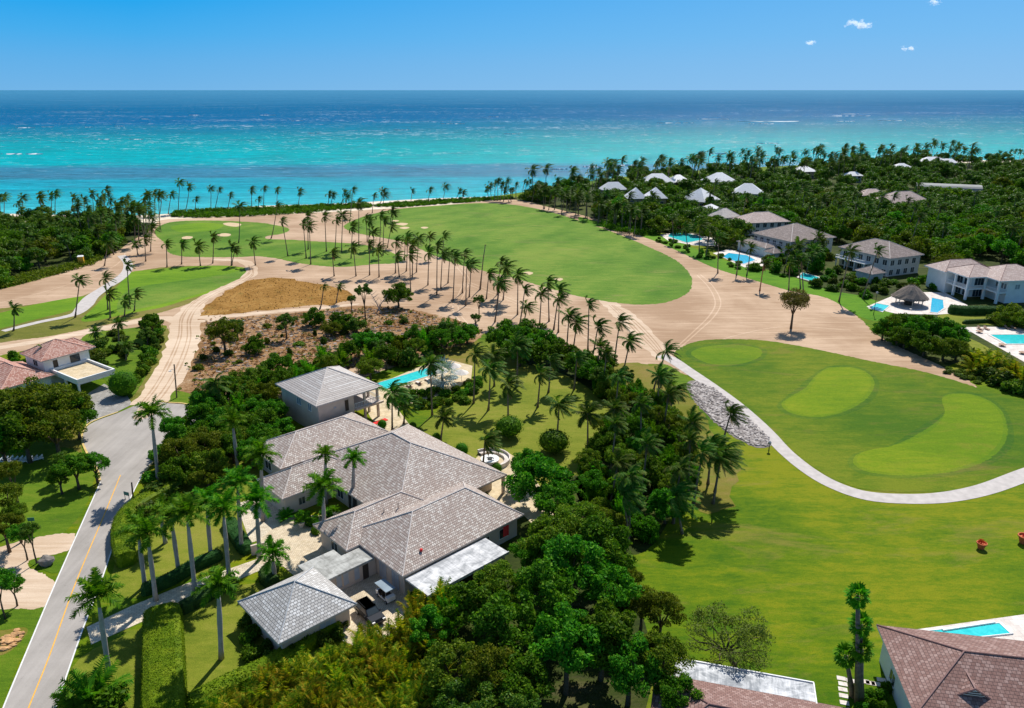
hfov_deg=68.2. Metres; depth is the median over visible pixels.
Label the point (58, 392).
broadleaf tree
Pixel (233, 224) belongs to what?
sand bunker
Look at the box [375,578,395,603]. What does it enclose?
golf cart
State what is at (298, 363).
shrub
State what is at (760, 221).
villa
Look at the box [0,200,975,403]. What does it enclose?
sand
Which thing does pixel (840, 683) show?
stepping stone
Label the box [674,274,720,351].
tyre track
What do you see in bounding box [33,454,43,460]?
sun lounger
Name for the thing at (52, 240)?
broadleaf tree
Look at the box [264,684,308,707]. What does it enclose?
cane palm
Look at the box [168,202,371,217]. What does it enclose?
dune plants
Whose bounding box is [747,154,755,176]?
coconut palm
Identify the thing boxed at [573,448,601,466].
broadleaf tree
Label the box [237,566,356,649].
garage
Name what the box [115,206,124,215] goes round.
coconut palm
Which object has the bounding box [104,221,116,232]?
coconut palm
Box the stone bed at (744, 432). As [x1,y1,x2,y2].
[689,381,769,446]
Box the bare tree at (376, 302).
[370,292,381,313]
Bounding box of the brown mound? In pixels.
[200,277,352,315]
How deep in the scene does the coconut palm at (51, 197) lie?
388.08 m
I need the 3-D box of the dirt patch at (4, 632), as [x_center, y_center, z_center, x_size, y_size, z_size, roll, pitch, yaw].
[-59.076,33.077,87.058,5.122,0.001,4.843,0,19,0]
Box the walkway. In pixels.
[87,560,263,643]
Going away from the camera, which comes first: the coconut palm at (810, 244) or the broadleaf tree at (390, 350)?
the broadleaf tree at (390, 350)
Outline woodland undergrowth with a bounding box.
[0,245,119,288]
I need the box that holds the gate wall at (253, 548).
[250,541,265,555]
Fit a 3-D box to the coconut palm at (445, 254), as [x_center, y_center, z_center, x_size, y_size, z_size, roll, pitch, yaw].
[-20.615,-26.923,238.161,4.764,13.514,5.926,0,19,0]
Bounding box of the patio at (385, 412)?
[366,359,472,430]
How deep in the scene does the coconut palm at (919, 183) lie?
397.37 m
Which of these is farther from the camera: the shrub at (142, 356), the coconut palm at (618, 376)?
the shrub at (142, 356)
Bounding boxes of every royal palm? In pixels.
[65,567,124,675]
[111,505,158,582]
[122,513,172,601]
[132,394,174,479]
[142,493,169,543]
[153,493,188,566]
[161,491,211,592]
[190,564,239,660]
[191,483,227,550]
[203,486,248,574]
[214,404,246,467]
[216,464,259,544]
[233,479,280,560]
[241,437,281,521]
[254,534,290,575]
[301,467,348,520]
[311,443,338,504]
[342,445,366,507]
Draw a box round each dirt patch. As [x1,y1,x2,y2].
[0,627,27,654]
[57,418,81,452]
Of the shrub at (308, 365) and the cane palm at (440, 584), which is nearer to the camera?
the cane palm at (440, 584)
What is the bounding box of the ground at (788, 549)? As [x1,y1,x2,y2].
[0,165,1023,707]
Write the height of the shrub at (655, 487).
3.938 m
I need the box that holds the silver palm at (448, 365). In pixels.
[423,357,459,388]
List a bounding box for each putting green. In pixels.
[171,223,222,232]
[695,346,758,363]
[785,368,870,414]
[857,395,1003,473]
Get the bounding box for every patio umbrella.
[451,363,460,368]
[454,369,468,381]
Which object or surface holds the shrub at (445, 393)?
on the ground at (788, 549)
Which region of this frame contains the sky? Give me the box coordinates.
[0,0,1023,89]
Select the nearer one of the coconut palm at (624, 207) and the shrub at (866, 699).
the shrub at (866, 699)
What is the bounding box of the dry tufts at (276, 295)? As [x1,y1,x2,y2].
[206,278,349,317]
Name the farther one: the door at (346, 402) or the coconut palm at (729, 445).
the door at (346, 402)
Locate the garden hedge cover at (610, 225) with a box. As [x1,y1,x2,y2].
[599,218,659,235]
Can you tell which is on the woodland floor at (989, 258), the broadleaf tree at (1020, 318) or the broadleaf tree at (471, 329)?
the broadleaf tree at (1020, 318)
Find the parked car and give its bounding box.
[353,596,385,625]
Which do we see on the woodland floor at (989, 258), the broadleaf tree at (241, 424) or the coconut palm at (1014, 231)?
the coconut palm at (1014, 231)
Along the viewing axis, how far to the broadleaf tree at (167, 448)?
123.29 m
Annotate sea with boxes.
[0,90,1023,214]
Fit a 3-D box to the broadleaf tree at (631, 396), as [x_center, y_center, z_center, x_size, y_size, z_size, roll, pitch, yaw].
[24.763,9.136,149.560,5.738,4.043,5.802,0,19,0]
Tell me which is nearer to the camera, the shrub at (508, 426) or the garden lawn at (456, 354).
the shrub at (508, 426)
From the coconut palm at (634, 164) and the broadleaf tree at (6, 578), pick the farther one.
the coconut palm at (634, 164)
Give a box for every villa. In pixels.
[0,337,114,391]
[255,412,523,603]
[599,182,626,196]
[624,187,667,203]
[644,173,675,182]
[701,172,735,184]
[704,204,720,208]
[706,208,740,219]
[731,211,790,234]
[736,223,835,257]
[835,238,924,282]
[844,172,862,182]
[857,188,882,199]
[875,191,925,202]
[895,163,910,166]
[924,258,1023,303]
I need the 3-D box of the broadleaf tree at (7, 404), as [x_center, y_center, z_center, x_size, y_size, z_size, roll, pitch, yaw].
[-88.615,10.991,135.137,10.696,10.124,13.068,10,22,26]
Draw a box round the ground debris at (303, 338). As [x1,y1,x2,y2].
[188,308,460,398]
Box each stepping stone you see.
[837,676,845,680]
[838,681,847,686]
[838,686,847,691]
[839,693,848,698]
[839,700,849,705]
[876,677,885,681]
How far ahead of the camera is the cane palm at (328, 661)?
81.39 m
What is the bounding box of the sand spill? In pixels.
[134,400,161,419]
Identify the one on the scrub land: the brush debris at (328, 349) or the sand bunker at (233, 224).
the brush debris at (328, 349)
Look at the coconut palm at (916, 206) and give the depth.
322.18 m
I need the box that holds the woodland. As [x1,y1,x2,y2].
[0,149,1023,707]
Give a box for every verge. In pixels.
[0,431,93,543]
[0,606,44,707]
[30,555,65,572]
[92,478,176,649]
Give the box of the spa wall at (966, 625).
[942,620,994,630]
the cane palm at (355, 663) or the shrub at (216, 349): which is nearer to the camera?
the cane palm at (355, 663)
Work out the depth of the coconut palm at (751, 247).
254.57 m
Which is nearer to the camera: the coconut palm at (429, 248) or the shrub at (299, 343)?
the shrub at (299, 343)
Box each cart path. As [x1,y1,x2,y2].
[1,255,132,331]
[657,355,1023,503]
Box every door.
[52,359,58,367]
[344,399,348,411]
[348,494,357,508]
[362,562,369,580]
[379,561,386,579]
[391,570,399,590]
[955,286,960,293]
[957,275,962,282]
[972,289,981,296]
[974,278,984,284]
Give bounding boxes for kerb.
[81,411,118,479]
[143,401,187,472]
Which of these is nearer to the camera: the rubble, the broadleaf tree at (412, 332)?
the rubble
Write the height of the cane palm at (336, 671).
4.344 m
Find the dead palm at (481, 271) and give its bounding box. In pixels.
[479,245,485,289]
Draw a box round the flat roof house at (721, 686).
[651,660,848,707]
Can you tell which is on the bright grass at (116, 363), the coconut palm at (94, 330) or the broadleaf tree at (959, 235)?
the coconut palm at (94, 330)
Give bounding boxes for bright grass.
[81,327,155,398]
[168,391,190,403]
[578,217,624,231]
[640,234,891,320]
[662,364,689,391]
[937,314,1017,326]
[968,339,1006,358]
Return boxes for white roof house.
[670,175,686,190]
[685,188,720,206]
[732,183,761,195]
[795,166,815,178]
[920,157,942,160]
[942,158,957,165]
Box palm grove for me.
[0,138,1023,308]
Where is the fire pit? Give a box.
[477,448,509,467]
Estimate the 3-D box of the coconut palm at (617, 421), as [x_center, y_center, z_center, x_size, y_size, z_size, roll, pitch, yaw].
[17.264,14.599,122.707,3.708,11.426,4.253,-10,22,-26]
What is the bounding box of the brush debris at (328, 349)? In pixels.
[194,308,452,389]
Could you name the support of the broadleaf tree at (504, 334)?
on the garden lawn at (472, 424)
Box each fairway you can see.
[0,296,83,328]
[81,265,244,321]
[155,220,402,266]
[344,203,691,304]
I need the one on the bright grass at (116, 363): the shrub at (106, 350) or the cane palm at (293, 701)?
the shrub at (106, 350)
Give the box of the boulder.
[37,555,54,566]
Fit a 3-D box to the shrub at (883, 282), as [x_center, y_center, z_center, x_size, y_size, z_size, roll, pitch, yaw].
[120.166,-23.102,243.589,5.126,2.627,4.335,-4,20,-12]
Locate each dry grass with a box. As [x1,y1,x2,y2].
[130,326,169,401]
[612,362,740,513]
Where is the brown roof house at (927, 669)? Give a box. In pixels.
[876,624,1023,707]
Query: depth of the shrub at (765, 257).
275.75 m
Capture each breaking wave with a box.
[1,153,42,154]
[738,121,798,121]
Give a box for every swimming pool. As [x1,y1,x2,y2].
[377,368,429,388]
[666,232,704,242]
[723,253,756,263]
[797,272,819,280]
[868,303,890,311]
[928,622,1013,636]
[930,297,945,312]
[987,334,1023,343]
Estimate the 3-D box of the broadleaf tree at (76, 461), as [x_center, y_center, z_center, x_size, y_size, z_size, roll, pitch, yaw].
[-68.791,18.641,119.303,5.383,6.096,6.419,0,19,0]
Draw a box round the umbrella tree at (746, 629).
[684,600,775,671]
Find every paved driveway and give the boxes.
[87,384,130,422]
[340,573,409,644]
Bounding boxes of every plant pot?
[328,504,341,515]
[976,539,987,549]
[1018,532,1023,544]
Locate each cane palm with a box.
[200,694,229,707]
[217,682,244,707]
[219,681,267,707]
[242,670,282,705]
[250,658,282,692]
[252,686,285,707]
[263,666,305,702]
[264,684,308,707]
[274,695,284,707]
[277,657,309,686]
[277,685,320,707]
[286,671,330,707]
[288,644,316,682]
[294,658,335,687]
[297,676,343,707]
[304,642,337,670]
[313,643,354,678]
[319,679,347,701]
[322,638,357,666]
[324,659,352,687]
[324,690,348,707]
[336,655,369,687]
[337,638,375,681]
[337,679,367,707]
[340,691,382,707]
[341,628,373,655]
[346,620,384,646]
[349,636,391,675]
[350,668,380,697]
[358,628,388,662]
[358,660,397,697]
[359,682,392,702]
[363,644,402,679]
[364,692,388,707]
[371,640,407,673]
[372,688,419,707]
[373,617,402,648]
[375,679,410,707]
[378,651,413,686]
[380,607,411,636]
[382,662,418,699]
[385,623,411,655]
[387,640,420,668]
[395,674,437,707]
[396,588,426,621]
[400,626,421,656]
[403,605,423,637]
[403,699,421,707]
[404,657,425,678]
[404,665,427,688]
[406,611,448,638]
[409,628,447,659]
[413,674,438,706]
[416,576,451,608]
[417,596,445,630]
[419,643,457,678]
[425,625,452,657]
[436,589,469,625]
[436,600,465,637]
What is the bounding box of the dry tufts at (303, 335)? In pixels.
[192,306,482,385]
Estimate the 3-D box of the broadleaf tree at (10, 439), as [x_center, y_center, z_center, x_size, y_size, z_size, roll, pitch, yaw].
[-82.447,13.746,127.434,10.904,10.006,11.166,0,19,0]
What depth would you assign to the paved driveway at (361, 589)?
93.63 m
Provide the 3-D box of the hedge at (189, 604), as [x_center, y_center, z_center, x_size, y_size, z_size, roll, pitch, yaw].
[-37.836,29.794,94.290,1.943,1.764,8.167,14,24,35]
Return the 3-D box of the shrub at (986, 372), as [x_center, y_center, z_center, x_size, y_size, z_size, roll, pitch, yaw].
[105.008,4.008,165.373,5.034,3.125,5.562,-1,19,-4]
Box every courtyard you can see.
[236,500,280,541]
[257,515,328,574]
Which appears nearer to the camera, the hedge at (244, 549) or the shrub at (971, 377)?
the hedge at (244, 549)
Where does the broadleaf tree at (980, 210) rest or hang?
on the woodland floor at (989, 258)
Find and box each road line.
[2,482,100,707]
[28,475,120,707]
[55,476,141,706]
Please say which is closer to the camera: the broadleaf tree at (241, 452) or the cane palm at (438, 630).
the cane palm at (438, 630)
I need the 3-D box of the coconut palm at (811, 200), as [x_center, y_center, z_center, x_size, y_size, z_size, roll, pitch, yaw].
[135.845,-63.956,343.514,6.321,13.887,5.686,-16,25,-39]
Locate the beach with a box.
[10,196,492,222]
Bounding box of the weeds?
[177,306,481,389]
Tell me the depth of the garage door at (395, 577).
95.94 m
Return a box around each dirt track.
[0,316,173,348]
[130,259,257,404]
[188,317,227,323]
[198,304,357,318]
[599,300,672,359]
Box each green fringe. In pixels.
[686,343,767,366]
[691,345,761,364]
[777,365,879,418]
[782,367,874,416]
[847,391,1013,478]
[853,393,1007,475]
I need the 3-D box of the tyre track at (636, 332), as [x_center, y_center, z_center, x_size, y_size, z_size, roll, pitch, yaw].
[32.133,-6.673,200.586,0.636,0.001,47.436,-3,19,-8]
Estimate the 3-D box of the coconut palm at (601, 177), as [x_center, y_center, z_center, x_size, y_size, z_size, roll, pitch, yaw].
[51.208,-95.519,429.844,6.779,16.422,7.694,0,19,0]
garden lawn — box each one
[63,583,323,707]
[111,458,269,597]
[418,342,612,485]
[432,340,480,365]
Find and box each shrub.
[6,350,20,359]
[49,684,100,707]
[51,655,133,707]
[90,351,106,360]
[93,338,107,348]
[93,679,130,707]
[94,337,109,342]
[95,347,111,354]
[98,359,108,364]
[105,368,140,396]
[106,328,119,335]
[107,344,117,352]
[112,334,129,341]
[115,330,124,335]
[115,343,123,352]
[117,348,127,358]
[127,342,140,347]
[134,364,150,373]
[134,374,141,382]
[135,367,145,376]
[136,500,154,517]
[137,479,183,499]
[138,352,152,361]
[140,345,151,352]
[141,470,159,482]
[143,356,158,363]
[144,360,153,366]
[145,347,158,357]
[150,336,160,344]
[151,327,165,334]
[151,343,161,349]
[156,333,164,342]
[192,363,203,370]
[199,353,208,359]
[203,453,224,479]
[213,346,219,352]
[222,349,233,355]
[227,386,249,412]
[236,611,251,628]
[239,631,257,646]
[239,643,265,662]
[240,388,250,399]
[243,622,262,637]
[254,363,269,379]
[256,369,269,385]
[260,389,278,400]
[260,649,272,657]
[262,323,271,327]
[264,337,270,343]
[275,507,295,521]
[276,324,283,329]
[285,359,304,379]
[290,361,304,374]
[290,511,310,527]
[293,341,305,346]
[295,509,312,517]
[297,356,321,374]
[304,514,319,526]
[310,527,319,535]
[312,357,327,369]
[313,342,331,361]
[316,630,333,646]
[319,507,332,517]
[320,337,326,343]
[329,343,352,366]
[330,624,345,640]
[339,330,349,334]
[341,620,348,627]
[356,340,384,364]
[358,357,373,374]
[378,419,387,428]
[383,320,393,325]
[384,349,400,365]
[391,340,404,351]
[393,334,407,347]
[397,347,419,366]
[399,317,409,323]
[407,388,418,396]
[409,421,416,427]
[413,397,428,408]
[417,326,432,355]
[417,388,427,396]
[423,325,432,335]
[426,386,436,393]
[427,336,439,352]
[427,391,434,400]
[427,401,438,407]
[432,396,446,404]
[433,432,440,439]
[435,385,445,391]
[437,389,450,396]
[438,316,456,340]
[444,398,453,404]
[451,385,460,392]
[451,394,458,401]
[454,390,466,395]
[454,443,468,453]
[458,395,471,404]
[462,378,472,384]
[464,382,473,387]
[468,385,479,394]
[471,375,482,380]
[473,378,483,386]
[491,462,502,471]
[493,414,523,438]
[538,428,571,454]
[577,457,594,475]
[578,473,609,500]
[586,459,611,476]
[592,378,609,398]
[603,415,619,435]
[604,475,621,499]
[610,381,626,398]
[610,492,627,525]
[628,383,647,399]
[628,465,649,490]
[635,377,643,386]
[635,520,656,543]
[636,403,652,417]
[644,417,652,425]
[645,420,663,445]
[649,489,669,518]
[651,469,667,489]
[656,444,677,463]
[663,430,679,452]
[687,465,699,481]
[746,262,760,270]
[761,254,775,262]
[769,257,781,263]
[769,260,781,272]
[781,255,794,262]
[787,263,801,274]
[802,257,818,268]
[807,257,824,272]
[808,277,823,286]
[818,252,824,263]
[820,275,830,281]
[824,284,839,291]
[825,251,835,260]
[825,268,835,274]
[827,277,838,284]
[828,273,836,277]
[832,265,843,273]
[837,280,850,287]
[839,276,853,282]
[845,282,860,290]
[846,273,856,281]
[853,701,869,707]
[854,277,868,284]
[855,694,868,702]
[858,286,869,292]
[858,289,873,298]
[864,687,876,698]
[867,698,879,707]
[870,276,879,282]
[870,283,881,291]
[873,688,888,699]
[877,286,888,293]
[878,278,891,286]
[879,700,887,707]
[880,681,892,693]
[889,279,898,284]
[894,282,907,289]
[907,277,920,285]
[916,275,925,283]
[928,283,937,289]
[953,372,962,376]
[959,352,990,371]
[960,347,984,363]
[966,347,1005,368]
[968,375,975,379]
[971,347,1017,368]
[975,366,999,381]
[988,370,1016,384]
[991,359,1014,370]
[998,356,1022,379]
[1000,362,1023,382]
[1001,378,1023,393]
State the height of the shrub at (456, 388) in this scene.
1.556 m
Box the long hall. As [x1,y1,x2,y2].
[915,183,982,191]
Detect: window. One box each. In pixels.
[70,353,79,362]
[265,460,271,471]
[296,397,301,405]
[298,496,305,505]
[319,617,335,628]
[331,541,337,552]
[337,488,343,499]
[499,529,507,539]
[888,666,895,688]
[1014,284,1020,289]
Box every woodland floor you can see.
[0,222,154,285]
[507,163,1023,366]
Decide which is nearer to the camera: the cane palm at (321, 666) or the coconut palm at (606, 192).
the cane palm at (321, 666)
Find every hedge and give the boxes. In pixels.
[110,479,177,567]
[140,549,223,596]
[140,601,187,707]
[178,575,238,614]
[185,620,340,707]
[221,516,252,555]
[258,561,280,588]
[947,304,1002,314]
[962,318,993,323]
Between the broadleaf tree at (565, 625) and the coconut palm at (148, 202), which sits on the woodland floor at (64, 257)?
the coconut palm at (148, 202)
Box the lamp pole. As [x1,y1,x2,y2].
[169,364,177,397]
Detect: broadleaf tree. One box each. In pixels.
[0,230,22,240]
[0,236,21,249]
[0,260,10,273]
[0,267,14,286]
[0,386,53,421]
[0,388,30,423]
[0,406,60,463]
[0,416,29,461]
[0,460,22,508]
[0,482,23,523]
[0,502,27,542]
[0,512,26,552]
[0,567,16,618]
[0,573,25,606]
[2,375,75,417]
[5,523,36,560]
[14,256,33,270]
[18,247,46,258]
[18,405,87,452]
[30,238,59,262]
[32,384,94,437]
[39,227,57,238]
[39,236,58,249]
[44,466,73,494]
[50,452,94,489]
[55,396,98,438]
[66,235,93,250]
[70,235,97,249]
[77,451,110,483]
[79,228,105,237]
[91,239,111,254]
[99,221,125,233]
[99,232,127,248]
[99,233,122,246]
[139,314,163,330]
[148,443,173,462]
[157,454,198,484]
[158,416,185,432]
[158,437,195,462]
[163,423,201,451]
[175,416,191,426]
[180,419,209,433]
[182,402,212,423]
[183,390,220,411]
[184,426,226,451]
[185,420,224,447]
[185,459,228,486]
[189,447,229,477]
[203,390,227,401]
[204,316,239,351]
[205,375,237,398]
[206,404,231,421]
[206,406,242,428]
[213,391,247,411]
[217,433,244,463]
[221,416,262,433]
[222,425,248,440]
[224,378,257,395]
[228,371,243,382]
[236,436,259,468]
[238,397,263,413]
[239,375,258,388]
[240,335,265,354]
[240,411,257,414]
[243,364,266,382]
[243,407,279,428]
[244,394,264,407]
[245,422,272,439]
[250,380,280,399]
[251,427,281,440]
[258,370,283,388]
[259,398,282,416]
[262,352,292,369]
[264,400,289,418]
[265,417,294,434]
[269,366,293,394]
[301,307,325,325]
[317,354,338,367]
[319,321,341,335]
[328,311,359,331]
[341,340,361,361]
[350,330,379,348]
[355,357,384,379]
[372,343,397,370]
[375,332,393,345]
[382,282,413,307]
[402,338,427,352]
[403,323,425,340]
[408,604,452,647]
[419,637,491,698]
[427,328,452,354]
[441,572,504,632]
[450,330,469,349]
[455,322,478,343]
[456,642,517,707]
[468,589,540,656]
[473,559,520,605]
[485,318,512,347]
[493,650,556,706]
[495,324,532,348]
[499,339,535,366]
[501,452,573,511]
[507,534,550,566]
[510,448,543,470]
[514,558,580,624]
[517,186,540,201]
[517,512,582,554]
[518,318,546,339]
[526,329,557,353]
[527,600,606,695]
[532,481,578,517]
[533,337,565,363]
[540,532,611,607]
[549,342,582,371]
[554,500,611,535]
[556,178,576,186]
[562,349,593,378]
[565,598,636,681]
[568,515,637,587]
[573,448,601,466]
[574,469,607,501]
[577,359,611,378]
[577,557,644,613]
[581,459,610,481]
[583,497,616,512]
[585,431,627,457]
[589,412,612,430]
[590,201,611,214]
[593,378,621,396]
[594,507,629,534]
[597,424,630,444]
[599,352,618,366]
[600,631,665,706]
[601,474,625,503]
[601,604,631,624]
[602,363,615,378]
[604,442,636,472]
[606,386,628,402]
[609,196,627,205]
[611,197,621,203]
[617,487,645,506]
[618,410,636,425]
[621,206,645,223]
[621,568,644,599]
[623,390,648,406]
[624,380,647,393]
[624,414,647,436]
[625,428,654,451]
[625,511,660,540]
[625,583,663,632]
[628,202,643,220]
[631,628,696,675]
[634,401,657,415]
[634,451,658,467]
[635,590,687,632]
[637,454,669,489]
[642,405,668,423]
[644,202,662,213]
[645,215,668,231]
[646,423,669,447]
[646,487,687,523]
[648,388,665,405]
[652,671,704,707]
[657,405,680,425]
[658,411,690,430]
[658,473,694,493]
[659,206,673,214]
[659,452,680,467]
[661,184,682,194]
[667,216,691,233]
[668,426,696,442]
[668,462,703,485]
[672,442,700,463]
[673,200,695,211]
[694,217,721,241]
[702,185,718,191]
[704,224,728,246]
[723,226,745,245]
[738,209,754,214]
[752,197,773,210]
[775,211,797,220]
[778,287,810,328]
[783,204,805,219]
[805,208,830,220]
[807,209,827,228]
[815,189,834,200]
[822,216,846,233]
[823,223,852,241]
[825,204,841,216]
[842,215,862,232]
[846,219,864,235]
[851,224,883,242]
[871,318,894,340]
[878,219,897,224]
[878,313,905,329]
[881,225,892,236]
[884,325,907,345]
[888,211,911,222]
[888,223,910,235]
[889,312,913,322]
[889,326,916,348]
[890,230,915,246]
[895,315,930,335]
[898,225,928,241]
[900,212,930,223]
[901,208,913,223]
[905,236,933,254]
[908,330,938,356]
[911,314,935,327]
[919,236,943,257]
[923,315,946,336]
[925,210,937,217]
[925,222,937,238]
[927,337,965,359]
[930,241,964,259]
[930,253,962,263]
[930,316,961,338]
[931,213,955,223]
[934,223,959,235]
[934,235,961,245]
[936,186,961,195]
[939,324,971,347]
[942,245,973,259]
[945,339,970,360]
[950,222,967,234]
[954,233,967,245]
[955,218,968,225]
[955,236,985,253]
[956,210,970,221]
[957,226,977,235]
[966,217,988,227]
[968,227,996,249]
[970,228,998,246]
[971,204,994,212]
[971,233,994,256]
[972,208,992,213]
[976,222,1007,233]
[982,197,999,205]
[985,302,1023,328]
[988,186,1012,194]
[988,239,1020,264]
[991,176,1013,187]
[991,311,1020,327]
[993,231,1020,258]
[997,214,1014,220]
[1001,216,1023,228]
[1005,220,1023,229]
[1008,248,1023,265]
[1013,239,1023,249]
[1013,310,1023,324]
[1014,178,1023,190]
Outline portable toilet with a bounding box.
[77,255,84,263]
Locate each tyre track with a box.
[0,251,126,302]
[141,265,249,402]
[145,266,250,402]
[155,267,252,399]
[160,267,253,399]
[378,292,621,345]
[452,267,464,320]
[458,268,469,323]
[465,283,591,341]
[472,283,594,339]
[609,305,659,355]
[611,305,661,354]
[612,305,662,353]
[614,305,662,350]
[672,275,715,350]
[672,326,843,353]
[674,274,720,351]
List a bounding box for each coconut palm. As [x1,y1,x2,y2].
[1,192,12,212]
[8,300,23,330]
[10,213,24,224]
[17,192,31,205]
[20,237,35,265]
[29,229,43,241]
[31,215,46,228]
[35,194,47,204]
[43,213,56,221]
[47,191,58,208]
[54,189,63,210]
[56,230,73,259]
[71,202,85,229]
[71,273,92,317]
[73,197,85,208]
[79,194,90,204]
[83,208,96,228]
[84,205,94,223]
[87,211,99,223]
[89,324,103,339]
[90,223,105,238]
[92,206,107,223]
[97,194,106,203]
[99,270,117,309]
[101,238,118,265]
[102,185,113,204]
[104,206,113,216]
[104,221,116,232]
[104,285,121,317]
[106,216,124,229]
[107,210,126,250]
[107,231,119,254]
[111,315,127,341]
[114,200,126,223]
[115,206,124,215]
[117,293,138,315]
[117,336,136,360]
[122,257,135,304]
[124,203,135,213]
[125,192,134,201]
[126,213,138,233]
[127,200,139,210]
[129,239,143,254]
[129,287,146,310]
[131,216,143,240]
[133,207,146,245]
[134,200,145,239]
[137,205,150,234]
[139,232,155,261]
[140,190,152,220]
[142,204,150,227]
[144,209,158,241]
[146,199,156,226]
[147,219,162,251]
[154,190,168,227]
[161,238,175,266]
[167,190,179,212]
[174,177,186,209]
[179,239,191,264]
[192,238,208,265]
[200,372,233,400]
[209,230,222,263]
[226,380,248,399]
[228,239,239,265]
[232,200,248,242]
[232,246,242,264]
[245,235,262,264]
[271,200,286,237]
[279,216,290,255]
[299,218,310,257]
[301,220,317,263]
[303,210,317,249]
[321,209,334,251]
[328,247,341,275]
[332,215,343,250]
[335,208,353,251]
[343,192,354,202]
[345,241,362,275]
[349,219,363,258]
[352,197,368,244]
[362,216,376,249]
[366,227,381,249]
[367,239,376,274]
[372,241,388,276]
[375,209,389,245]
[376,379,412,429]
[382,216,391,255]
[387,221,399,247]
[388,205,398,220]
[391,235,406,272]
[393,250,405,276]
[398,393,424,423]
[401,230,416,270]
[403,248,421,291]
[408,237,422,276]
[411,232,428,271]
[418,350,445,415]
[423,232,438,243]
[424,244,439,284]
[430,405,456,440]
[434,239,446,294]
[439,230,452,255]
[440,248,452,288]
[442,247,458,282]
[450,250,465,300]
[461,248,473,292]
[462,257,474,305]
[465,341,492,403]
[467,257,482,296]
[477,358,508,410]
[478,430,503,461]
[485,343,506,386]
[486,268,498,298]
[490,276,512,307]
[493,274,513,321]
[495,259,518,299]
[495,372,526,414]
[496,255,510,294]
[505,330,531,384]
[508,267,529,314]
[508,335,533,383]
[519,281,533,323]
[519,300,539,317]
[524,164,539,185]
[531,285,553,323]
[534,363,556,407]
[541,163,554,183]
[541,275,560,321]
[545,350,565,392]
[545,395,578,430]
[548,189,555,209]
[549,188,561,209]
[550,292,572,332]
[553,174,563,203]
[553,278,571,329]
[557,306,583,346]
[559,187,571,210]
[564,313,590,345]
[570,166,578,180]
[571,398,602,444]
[572,348,589,389]
[574,174,583,201]
[574,195,582,218]
[584,295,599,348]
[585,169,598,189]
[588,334,610,360]
[591,314,612,354]
[593,196,606,217]
[594,164,604,188]
[596,172,606,199]
[596,342,617,371]
[601,188,612,219]
[601,196,609,218]
[601,394,630,418]
[602,159,614,178]
[602,202,614,222]
[605,411,629,473]
[606,366,632,398]
[607,162,616,176]
[609,448,634,502]
[612,462,649,537]
[614,202,621,225]
[614,476,646,541]
[615,163,624,175]
[615,313,634,358]
[617,331,644,365]
[618,201,631,225]
[619,155,626,173]
[626,191,637,221]
[628,205,638,233]
[629,392,653,429]
[632,160,638,168]
[632,162,648,178]
[632,427,665,493]
[633,208,643,235]
[637,205,650,230]
[646,361,673,404]
[649,190,658,200]
[651,367,678,388]
[653,339,683,390]
[656,380,682,420]
[662,453,701,523]
[664,380,694,405]
[666,161,676,176]
[666,480,703,534]
[669,215,677,243]
[677,405,710,445]
[677,425,704,495]
[679,221,692,247]
[685,187,693,197]
[687,153,696,166]
[691,155,699,178]
[691,438,724,503]
[693,218,711,252]
[694,156,708,177]
[705,226,717,254]
[705,430,726,484]
[707,445,746,503]
[708,437,746,491]
[713,229,728,272]
[724,150,737,164]
[724,400,749,436]
[736,234,749,274]
[742,191,752,213]
[746,241,759,275]
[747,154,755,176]
[749,161,759,177]
[759,258,774,290]
[761,191,769,201]
[773,156,782,170]
[780,190,789,198]
[780,255,801,289]
[781,155,789,169]
[782,243,794,271]
[790,185,803,202]
[792,249,811,288]
[794,239,805,257]
[795,236,807,252]
[795,256,811,290]
[796,158,809,174]
[799,155,812,173]
[799,187,813,206]
[804,198,816,219]
[804,241,819,251]
[805,249,816,272]
[806,241,825,266]
[810,228,825,242]
[813,199,824,216]
[814,145,823,159]
[816,234,829,250]
[819,192,830,207]
[822,153,834,165]
[825,158,838,174]
[829,151,840,168]
[829,191,843,204]
[835,198,846,213]
[838,244,860,301]
[839,207,853,240]
[850,155,862,171]
[853,200,863,218]
[862,242,886,298]
[866,201,877,217]
[877,192,889,209]
[891,191,901,202]
[897,201,911,213]
[898,147,907,162]
[905,195,914,204]
[910,201,920,222]
[911,210,928,241]
[914,178,925,191]
[920,206,934,225]
[925,196,935,206]
[936,203,947,219]
[941,222,952,238]
[989,206,1006,219]
[1001,221,1023,257]
[1015,233,1023,252]
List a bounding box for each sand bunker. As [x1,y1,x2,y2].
[218,233,230,235]
[223,223,240,226]
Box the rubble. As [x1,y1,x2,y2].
[0,628,24,650]
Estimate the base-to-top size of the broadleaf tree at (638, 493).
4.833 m
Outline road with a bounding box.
[4,402,200,707]
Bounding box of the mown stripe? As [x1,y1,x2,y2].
[117,270,245,312]
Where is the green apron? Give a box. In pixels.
[674,339,1023,492]
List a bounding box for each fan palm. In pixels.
[833,641,856,698]
[843,581,871,702]
[847,610,874,644]
[848,635,875,701]
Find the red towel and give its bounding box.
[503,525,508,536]
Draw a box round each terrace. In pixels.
[476,453,566,543]
[661,232,717,245]
[714,249,762,266]
[867,292,967,313]
[919,614,1023,640]
[966,327,1023,360]
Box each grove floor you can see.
[188,411,268,475]
[419,475,650,707]
[516,356,671,554]
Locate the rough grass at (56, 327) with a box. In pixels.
[0,266,201,342]
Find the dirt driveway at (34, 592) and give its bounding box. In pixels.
[0,533,74,609]
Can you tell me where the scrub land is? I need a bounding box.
[175,306,482,404]
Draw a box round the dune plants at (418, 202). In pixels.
[372,195,512,206]
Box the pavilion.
[275,366,383,426]
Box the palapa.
[890,284,929,307]

